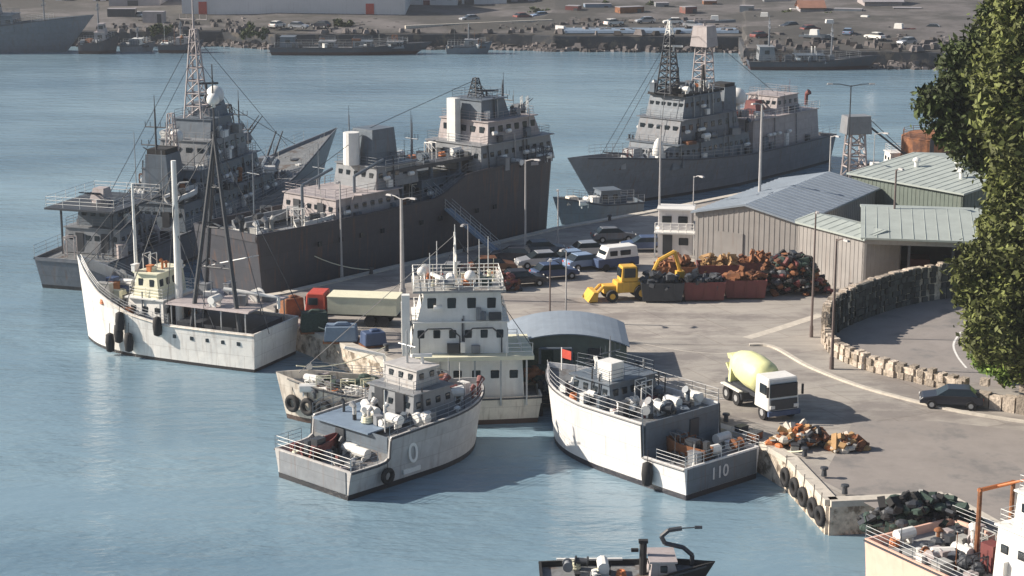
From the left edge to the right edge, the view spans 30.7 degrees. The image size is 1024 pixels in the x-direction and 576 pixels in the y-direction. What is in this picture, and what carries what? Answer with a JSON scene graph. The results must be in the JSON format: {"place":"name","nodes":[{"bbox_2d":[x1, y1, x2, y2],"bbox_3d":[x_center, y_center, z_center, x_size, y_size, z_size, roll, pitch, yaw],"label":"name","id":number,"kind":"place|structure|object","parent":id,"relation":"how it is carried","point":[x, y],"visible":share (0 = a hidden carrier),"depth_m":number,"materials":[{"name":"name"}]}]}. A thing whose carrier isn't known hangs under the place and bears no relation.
{"place":"outdoors","nodes":[
{"label":"outdoors","id":0,"kind":"place"},
{"bbox_2d":[0,46,942,575],"bbox_3d":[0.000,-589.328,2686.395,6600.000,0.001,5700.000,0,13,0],"label":"water","id":1,"kind":"structure","parent":0,"point":[114,464],"depth_m":131.91,"materials":[{"name":"blue liquid"}]},
{"bbox_2d":[0,0,93,52],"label":"grey ship","id":2,"kind":"object","parent":1,"relation":"on","point":[44,34],"visible":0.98,"depth_m":369.54,"materials":[{"name":"paint"}]},
{"bbox_2d":[77,3,118,53],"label":"tug","id":3,"kind":"object","parent":1,"relation":"on","point":[101,42],"visible":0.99,"depth_m":367.63,"materials":[{"name":"paint"}]},
{"bbox_2d":[119,27,154,51],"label":"harbour launch","id":4,"kind":"object","parent":1,"relation":"on","point":[137,44],"visible":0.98,"depth_m":371.39,"materials":[{"name":"paint"}]},
{"bbox_2d":[157,22,203,52],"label":"harbour launch","id":5,"kind":"object","parent":1,"relation":"on","point":[179,44],"visible":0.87,"depth_m":369.23,"materials":[{"name":"grey paint"}]},
{"bbox_2d":[33,0,336,290],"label":"corvette","id":6,"kind":"object","parent":1,"relation":"on","point":[186,139],"visible":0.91,"depth_m":183.94,"materials":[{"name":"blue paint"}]},
{"bbox_2d":[77,64,301,372],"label":"trawler","id":7,"kind":"object","parent":1,"relation":"on","point":[228,326],"visible":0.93,"depth_m":146.19,"materials":[{"name":"white paint"}]},
{"bbox_2d":[268,35,431,54],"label":"barge","id":8,"kind":"object","parent":1,"relation":"on","point":[288,45],"visible":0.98,"depth_m":365.80,"materials":[{"name":"grey paint"}]},
{"bbox_2d":[193,73,554,293],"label":"naval auxiliary","id":9,"kind":"object","parent":1,"relation":"on","point":[482,147],"visible":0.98,"depth_m":174.02,"materials":[{"name":"paint"}]},
{"bbox_2d":[274,330,484,500],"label":"patrol boat","id":10,"kind":"object","parent":1,"relation":"on","point":[409,418],"visible":0.99,"depth_m":119.36,"materials":[{"name":"paint"}]},
{"bbox_2d":[276,224,541,424],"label":"tug","id":11,"kind":"object","parent":1,"relation":"on","point":[462,319],"visible":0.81,"depth_m":129.51,"materials":[{"name":"beige paint"}]},
{"bbox_2d":[285,394,299,411],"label":"tyre fender","id":12,"kind":"object","parent":11,"relation":"hanging from","point":[289,407],"visible":1,"depth_m":130.39,"materials":[{"name":"black rubber"}]},
{"bbox_2d":[300,392,314,415],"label":"tyre fender","id":13,"kind":"object","parent":11,"relation":"hanging from","point":[304,411],"visible":0.94,"depth_m":129.59,"materials":[{"name":"black rubber"}]},
{"bbox_2d":[446,22,491,53],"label":"harbour launch","id":14,"kind":"object","parent":1,"relation":"on","point":[472,46],"visible":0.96,"depth_m":367.37,"materials":[{"name":"paint"}]},
{"bbox_2d":[538,347,572,415],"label":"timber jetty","id":15,"kind":"object","parent":1,"relation":"in","point":[542,385],"visible":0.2,"depth_m":133.51,"materials":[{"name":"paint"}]},
{"bbox_2d":[553,186,644,224],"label":"launch","id":16,"kind":"object","parent":1,"relation":"on","point":[602,202],"visible":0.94,"depth_m":199.65,"materials":[{"name":"paint"}]},
{"bbox_2d":[538,526,714,575],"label":"workboat","id":17,"kind":"object","parent":1,"relation":"on","point":[661,561],"visible":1,"depth_m":100.64,"materials":[{"name":"black metal"}]},
{"bbox_2d":[545,336,759,500],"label":"patrol boat","id":18,"kind":"object","parent":1,"relation":"on","point":[618,418],"visible":0.99,"depth_m":119.44,"materials":[{"name":"paint"}]},
{"bbox_2d":[641,455,652,485],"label":"rubber fender","id":19,"kind":"object","parent":18,"relation":"hanging from","point":[647,473],"visible":1,"depth_m":116.29,"materials":[{"name":"black rubber"}]},
{"bbox_2d":[568,19,836,200],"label":"frigate","id":20,"kind":"object","parent":1,"relation":"on","point":[711,132],"visible":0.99,"depth_m":218.59,"materials":[{"name":"grey metal"}]},
{"bbox_2d":[746,17,879,69],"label":"coaster","id":21,"kind":"object","parent":1,"relation":"on","point":[765,59],"visible":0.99,"depth_m":340.54,"materials":[{"name":"grey paint"}]},
{"bbox_2d":[857,144,900,166],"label":"motor launch","id":22,"kind":"object","parent":1,"relation":"on","point":[892,153],"visible":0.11,"depth_m":224.95,"materials":[{"name":"white paint"}]},
{"bbox_2d":[863,474,1023,575],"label":"fishing vessel","id":23,"kind":"object","parent":1,"relation":"on","point":[961,548],"visible":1,"depth_m":98.64,"materials":[{"name":"paint"}]},
{"bbox_2d":[0,0,985,51],"bbox_3d":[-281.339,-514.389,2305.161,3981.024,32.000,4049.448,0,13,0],"label":"ground","id":24,"kind":"structure","parent":0,"point":[950,17],"depth_m":398.86,"materials":[{"name":"grey concrete"}]},
{"bbox_2d":[107,8,136,16],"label":"shipping container","id":25,"kind":"object","parent":24,"relation":"on","point":[121,12],"visible":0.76,"depth_m":402.84,"materials":[{"name":"metal"}]},
{"bbox_2d":[109,0,166,5],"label":"store shed","id":26,"kind":"structure","parent":24,"relation":"on","point":[133,2],"depth_m":425.17,"materials":[{"name":"paint"}]},
{"bbox_2d":[142,11,165,22],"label":"shipping container","id":27,"kind":"object","parent":24,"relation":"on","point":[153,16],"visible":0.86,"depth_m":395.47,"materials":[{"name":"grey metal"}]},
{"bbox_2d":[148,23,173,36],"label":"shore bush","id":28,"kind":"object","parent":24,"relation":"on","point":[157,28],"visible":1,"depth_m":374.02,"materials":[{"name":"green plant"}]},
{"bbox_2d":[239,21,268,39],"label":"shore bush","id":29,"kind":"object","parent":24,"relation":"on","point":[248,32],"visible":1,"depth_m":369.83,"materials":[{"name":"green plant"}]},
{"bbox_2d":[182,0,409,14],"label":"warehouse","id":30,"kind":"structure","parent":24,"relation":"on","point":[388,7],"depth_m":408.90,"materials":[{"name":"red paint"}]},
{"bbox_2d":[410,0,458,4],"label":"harbour office","id":31,"kind":"structure","parent":24,"relation":"on","point":[433,2],"depth_m":428.04,"materials":[{"name":"red paint"}]},
{"bbox_2d":[405,19,552,28],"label":"retaining wall","id":32,"kind":"structure","parent":24,"relation":"on","point":[417,26],"depth_m":386.62,"materials":[{"name":"stone"}]},
{"bbox_2d":[462,0,506,3],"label":"harbour office","id":33,"kind":"structure","parent":24,"relation":"on","point":[484,1],"depth_m":430.89,"materials":[{"name":"paint"}]},
{"bbox_2d":[72,31,947,68],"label":"sea wall","id":34,"kind":"structure","parent":24,"relation":"on","point":[729,43],"depth_m":375.29,"materials":[{"name":"grey concrete"}]},
{"bbox_2d":[76,15,965,69],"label":"foreshore rocks","id":35,"kind":"object","parent":24,"relation":"on","point":[930,43],"visible":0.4,"depth_m":373.19,"materials":[{"name":"grey stone"}]},
{"bbox_2d":[615,5,643,13],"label":"shipping container","id":36,"kind":"object","parent":24,"relation":"on","point":[627,9],"visible":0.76,"depth_m":408.09,"materials":[{"name":"metal"}]},
{"bbox_2d":[555,25,738,32],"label":"slipway","id":37,"kind":"structure","parent":24,"relation":"on","point":[612,30],"depth_m":375.27,"materials":[{"name":"concrete"}]},
{"bbox_2d":[795,0,826,11],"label":"store shed","id":38,"kind":"structure","parent":24,"relation":"on","point":[809,5],"depth_m":404.25,"materials":[{"name":"paint"}]},
{"bbox_2d":[799,29,833,39],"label":"hauled out boat","id":39,"kind":"object","parent":24,"relation":"on","point":[814,33],"visible":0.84,"depth_m":360.75,"materials":[{"name":"paint"}]},
{"bbox_2d":[857,0,903,5],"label":"store shed","id":40,"kind":"structure","parent":24,"relation":"on","point":[881,2],"depth_m":411.41,"materials":[{"name":"grey paint"}]},
{"bbox_2d":[264,199,1023,495],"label":"quay","id":41,"kind":"structure","parent":0,"point":[709,329],"depth_m":145.41,"materials":[{"name":"concrete"}]},
{"bbox_2d":[279,294,304,316],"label":"covered stack","id":42,"kind":"object","parent":41,"relation":"on","point":[291,307],"visible":0.64,"depth_m":151.90,"materials":[{"name":"orange fabric"}]},
{"bbox_2d":[299,308,327,334],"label":"covered stack","id":43,"kind":"object","parent":41,"relation":"on","point":[312,321],"visible":0.88,"depth_m":146.66,"materials":[{"name":"fabric"}]},
{"bbox_2d":[336,181,343,277],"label":"lamp post","id":44,"kind":"object","parent":41,"relation":"on","point":[341,257],"visible":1,"depth_m":165.33,"materials":[{"name":"grey metal"}]},
{"bbox_2d":[323,322,359,343],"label":"covered stack","id":45,"kind":"object","parent":41,"relation":"on","point":[333,332],"visible":0.99,"depth_m":143.71,"materials":[{"name":"blue fabric"}]},
{"bbox_2d":[305,288,402,327],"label":"lorry","id":46,"kind":"object","parent":41,"relation":"on","point":[384,311],"visible":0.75,"depth_m":148.74,"materials":[{"name":"paint"}]},
{"bbox_2d":[359,328,386,348],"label":"covered stack","id":47,"kind":"object","parent":41,"relation":"on","point":[372,338],"visible":0.95,"depth_m":142.68,"materials":[{"name":"blue fabric"}]},
{"bbox_2d":[386,193,416,293],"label":"lamp post","id":48,"kind":"object","parent":41,"relation":"on","point":[402,288],"visible":0.9,"depth_m":157.21,"materials":[{"name":"grey metal"}]},
{"bbox_2d":[426,182,500,250],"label":"gangway","id":49,"kind":"object","parent":41,"relation":"on","point":[472,230],"visible":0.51,"depth_m":176.24,"materials":[{"name":"blue metal"}]},
{"bbox_2d":[469,255,517,272],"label":"parked car","id":50,"kind":"object","parent":41,"relation":"on","point":[505,264],"visible":0.66,"depth_m":167.51,"materials":[{"name":"brown paint"}]},
{"bbox_2d":[483,269,522,290],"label":"scrap pile","id":51,"kind":"object","parent":41,"relation":"on","point":[511,281],"visible":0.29,"depth_m":160.96,"materials":[{"name":"paint"}]},
{"bbox_2d":[489,245,532,258],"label":"parked car","id":52,"kind":"object","parent":41,"relation":"on","point":[512,251],"visible":0.45,"depth_m":171.84,"materials":[{"name":"paint"}]},
{"bbox_2d":[504,268,547,286],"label":"parked car","id":53,"kind":"object","parent":41,"relation":"on","point":[523,275],"visible":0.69,"depth_m":162.46,"materials":[{"name":"paint"}]},
{"bbox_2d":[514,249,558,268],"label":"parked car","id":54,"kind":"object","parent":41,"relation":"on","point":[534,257],"visible":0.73,"depth_m":169.65,"materials":[{"name":"silver metal"}]},
{"bbox_2d":[523,239,567,252],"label":"parked car","id":55,"kind":"object","parent":41,"relation":"on","point":[537,244],"visible":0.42,"depth_m":174.58,"materials":[{"name":"black metal"}]},
{"bbox_2d":[529,261,579,278],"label":"parked car","id":56,"kind":"object","parent":41,"relation":"on","point":[557,269],"visible":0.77,"depth_m":165.03,"materials":[{"name":"blue paint"}]},
{"bbox_2d":[547,248,581,263],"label":"parked car","id":57,"kind":"object","parent":41,"relation":"on","point":[561,257],"visible":0.27,"depth_m":170.04,"materials":[{"name":"blue paint"}]},
{"bbox_2d":[507,310,629,367],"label":"arched shed","id":58,"kind":"structure","parent":41,"relation":"on","point":[580,332],"depth_m":135.13,"materials":[{"name":"paint"}]},
{"bbox_2d":[523,348,552,367],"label":"door","id":59,"kind":"structure","parent":58,"relation":"in","point":[546,355],"depth_m":134.93,"materials":[{"name":"grey metal"}]},
{"bbox_2d":[562,251,595,269],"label":"parked car","id":60,"kind":"object","parent":41,"relation":"on","point":[577,260],"visible":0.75,"depth_m":168.79,"materials":[{"name":"blue paint"}]},
{"bbox_2d":[568,240,604,253],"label":"parked car","id":61,"kind":"object","parent":41,"relation":"on","point":[591,246],"visible":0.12,"depth_m":174.06,"materials":[{"name":"silver metal"}]},
{"bbox_2d":[296,330,900,535],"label":"quay wall facing","id":62,"kind":"object","parent":41,"relation":"attached to","point":[841,520],"visible":0.18,"depth_m":118.75,"materials":[{"name":"concrete"}]},
{"bbox_2d":[780,457,789,487],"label":"tyre fender","id":63,"kind":"object","parent":62,"relation":"hanging from","point":[784,476],"visible":0.93,"depth_m":116.14,"materials":[{"name":"black rubber"}]},
{"bbox_2d":[797,474,807,507],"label":"tyre fender","id":64,"kind":"object","parent":62,"relation":"hanging from","point":[802,495],"visible":0.96,"depth_m":112.62,"materials":[{"name":"black rubber"}]},
{"bbox_2d":[814,494,825,526],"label":"tyre fender","id":65,"kind":"object","parent":62,"relation":"hanging from","point":[819,515],"visible":1,"depth_m":109.38,"materials":[{"name":"black rubber"}]},
{"bbox_2d":[590,225,635,242],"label":"parked car","id":66,"kind":"object","parent":41,"relation":"on","point":[601,234],"visible":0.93,"depth_m":180.79,"materials":[{"name":"grey paint"}]},
{"bbox_2d":[592,242,638,270],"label":"van","id":67,"kind":"object","parent":41,"relation":"on","point":[608,256],"visible":0.94,"depth_m":168.91,"materials":[{"name":"blue paint"}]},
{"bbox_2d":[258,192,999,529],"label":"quay coping","id":68,"kind":"object","parent":41,"relation":"on","point":[820,492],"visible":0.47,"depth_m":122.35,"materials":[{"name":"concrete"}]},
{"bbox_2d":[523,364,546,383],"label":"net pile","id":69,"kind":"object","parent":68,"relation":"on","point":[536,373],"visible":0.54,"depth_m":133.03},
{"bbox_2d":[582,250,684,302],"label":"loader","id":70,"kind":"object","parent":41,"relation":"on","point":[627,280],"visible":0.96,"depth_m":157.34,"materials":[{"name":"yellow paint"}]},
{"bbox_2d":[620,234,657,251],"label":"parked car","id":71,"kind":"object","parent":41,"relation":"on","point":[645,241],"visible":0.46,"depth_m":176.46,"materials":[{"name":"blue paint"}]},
{"bbox_2d":[654,125,661,226],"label":"lamp post","id":72,"kind":"object","parent":41,"relation":"on","point":[659,203],"visible":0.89,"depth_m":175.63,"materials":[{"name":"grey metal"}]},
{"bbox_2d":[639,269,684,301],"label":"skip","id":73,"kind":"object","parent":41,"relation":"on","point":[657,286],"visible":1,"depth_m":156.72,"materials":[{"name":"paint"}]},
{"bbox_2d":[654,204,695,257],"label":"site cabin","id":74,"kind":"object","parent":41,"relation":"on","point":[675,230],"visible":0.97,"depth_m":174.95,"materials":[{"name":"white paint"}]},
{"bbox_2d":[654,252,696,273],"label":"scrap pile","id":75,"kind":"object","parent":41,"relation":"on","point":[668,264],"visible":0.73,"depth_m":162.90,"materials":[{"name":"orange metal"}]},
{"bbox_2d":[681,268,725,299],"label":"skip","id":76,"kind":"object","parent":41,"relation":"on","point":[706,286],"visible":0.99,"depth_m":157.07,"materials":[{"name":"red paint"}]},
{"bbox_2d":[696,252,739,275],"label":"skip","id":77,"kind":"object","parent":41,"relation":"on","point":[722,263],"visible":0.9,"depth_m":163.84,"materials":[{"name":"red paint"}]},
{"bbox_2d":[722,265,767,297],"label":"skip","id":78,"kind":"object","parent":41,"relation":"on","point":[751,283],"visible":1,"depth_m":157.83,"materials":[{"name":"red paint"}]},
{"bbox_2d":[738,248,771,272],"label":"scrap pile","id":79,"kind":"object","parent":41,"relation":"on","point":[754,261],"visible":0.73,"depth_m":164.53,"materials":[{"name":"red paint"}]},
{"bbox_2d":[751,103,762,191],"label":"lamp post","id":80,"kind":"object","parent":41,"relation":"on","point":[760,159],"visible":0.61,"depth_m":177.03,"materials":[{"name":"grey metal"}]},
{"bbox_2d":[721,350,803,419],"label":"cement mixer","id":81,"kind":"object","parent":41,"relation":"on","point":[767,385],"visible":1,"depth_m":125.10,"materials":[{"name":"paint"}]},
{"bbox_2d":[744,314,821,338],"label":"pavement edge","id":82,"kind":"object","parent":41,"relation":"on","point":[782,327],"visible":0.92,"depth_m":148.74,"materials":[{"name":"concrete"}]},
{"bbox_2d":[690,171,880,262],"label":"hangar","id":83,"kind":"structure","parent":41,"relation":"on","point":[764,218],"depth_m":170.97,"materials":[{"name":"grey metal"}]},
{"bbox_2d":[716,231,742,256],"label":"sliding door","id":84,"kind":"structure","parent":83,"relation":"in","point":[726,242],"depth_m":169.94,"materials":[{"name":"beige metal"}]},
{"bbox_2d":[760,249,832,296],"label":"net pile","id":85,"kind":"object","parent":41,"relation":"on","point":[782,269],"visible":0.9,"depth_m":159.22,"materials":[{"name":"fabric"}]},
{"bbox_2d":[764,419,830,450],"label":"gear pile","id":86,"kind":"object","parent":41,"relation":"on","point":[802,433],"visible":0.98,"depth_m":118.47,"materials":[{"name":"fabric"}]},
{"bbox_2d":[809,211,818,337],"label":"lamp post","id":87,"kind":"object","parent":41,"relation":"on","point":[812,306],"visible":1,"depth_m":144.78,"materials":[{"name":"grey metal"}]},
{"bbox_2d":[829,239,849,369],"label":"lamp post","id":88,"kind":"object","parent":41,"relation":"on","point":[831,363],"visible":1,"depth_m":135.79,"materials":[{"name":"metal"}]},
{"bbox_2d":[792,212,900,288],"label":"side hall","id":89,"kind":"structure","parent":41,"relation":"on","point":[880,259],"depth_m":161.74,"materials":[{"name":"beige metal"}]},
{"bbox_2d":[824,431,870,453],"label":"gear pile","id":90,"kind":"object","parent":41,"relation":"on","point":[845,442],"visible":1,"depth_m":117.97,"materials":[{"name":"metal"}]},
{"bbox_2d":[827,83,874,176],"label":"lamp post","id":91,"kind":"object","parent":41,"relation":"on","point":[849,118],"visible":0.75,"depth_m":194.36,"materials":[{"name":"metal"}]},
{"bbox_2d":[839,114,906,177],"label":"quay crane","id":92,"kind":"object","parent":41,"relation":"on","point":[861,125],"visible":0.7,"depth_m":208.54,"materials":[{"name":"paint"}]},
{"bbox_2d":[749,343,1023,422],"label":"kerb","id":93,"kind":"structure","parent":41,"relation":"on","point":[798,360],"depth_m":130.96,"materials":[{"name":"concrete"}]},
{"bbox_2d":[821,327,969,387],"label":"stone wall","id":94,"kind":"structure","parent":41,"relation":"on","point":[863,359],"depth_m":134.91,"materials":[{"name":"beige stone"}]},
{"bbox_2d":[860,204,981,286],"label":"open shed","id":95,"kind":"structure","parent":41,"relation":"on","point":[922,236],"depth_m":161.57,"materials":[{"name":"paint"}]},
{"bbox_2d":[901,125,952,155],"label":"storage tank","id":96,"kind":"object","parent":41,"relation":"on","point":[915,141],"visible":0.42,"depth_m":219.23,"materials":[{"name":"metal"}]},
{"bbox_2d":[919,384,983,410],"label":"parked car","id":97,"kind":"object","parent":41,"relation":"on","point":[969,397],"visible":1,"depth_m":126.78,"materials":[{"name":"paint"}]},
{"bbox_2d":[910,1,1023,194],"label":"dark tree","id":98,"kind":"object","parent":41,"relation":"on","point":[943,100],"visible":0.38,"depth_m":123.91,"materials":[{"name":"green plant"}]},
{"bbox_2d":[939,164,1023,387],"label":"bushy tree","id":99,"kind":"object","parent":41,"relation":"on","point":[989,298],"visible":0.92,"depth_m":122.62,"materials":[{"name":"green plant"}]},
{"bbox_2d":[956,0,1023,300],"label":"tall tree","id":100,"kind":"object","parent":41,"relation":"on","point":[1000,88],"visible":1,"depth_m":116.09,"materials":[{"name":"green plant"}]},
{"bbox_2d":[966,351,1023,388],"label":"bush","id":101,"kind":"object","parent":41,"relation":"on","point":[1002,375],"visible":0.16,"depth_m":129.18,"materials":[{"name":"green plant"}]},
{"bbox_2d":[976,377,1023,414],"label":"block wall","id":102,"kind":"structure","parent":41,"relation":"on","point":[1009,403],"depth_m":126.50,"materials":[{"name":"stone"}]},
{"bbox_2d":[846,152,991,207],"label":"warehouse","id":103,"kind":"structure","parent":0,"point":[927,179],"depth_m":181.64,"materials":[{"name":"white paint"}]},
{"bbox_2d":[822,421,1023,533],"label":"road","id":104,"kind":"structure","parent":0,"point":[964,462],"depth_m":115.93,"materials":[{"name":"concrete"}]},
{"bbox_2d":[856,489,984,532],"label":"net pile","id":105,"kind":"object","parent":104,"relation":"on","point":[915,508],"visible":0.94,"depth_m":104.21,"materials":[{"name":"fabric"}]},
{"bbox_2d":[835,298,1018,390],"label":"road","id":106,"kind":"structure","parent":0,"point":[922,334],"depth_m":146.00,"materials":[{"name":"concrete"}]},
{"bbox_2d":[821,261,963,336],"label":"stone wall","id":107,"kind":"structure","parent":106,"relation":"on","point":[868,298],"depth_m":153.51,"materials":[{"name":"grey stone"}]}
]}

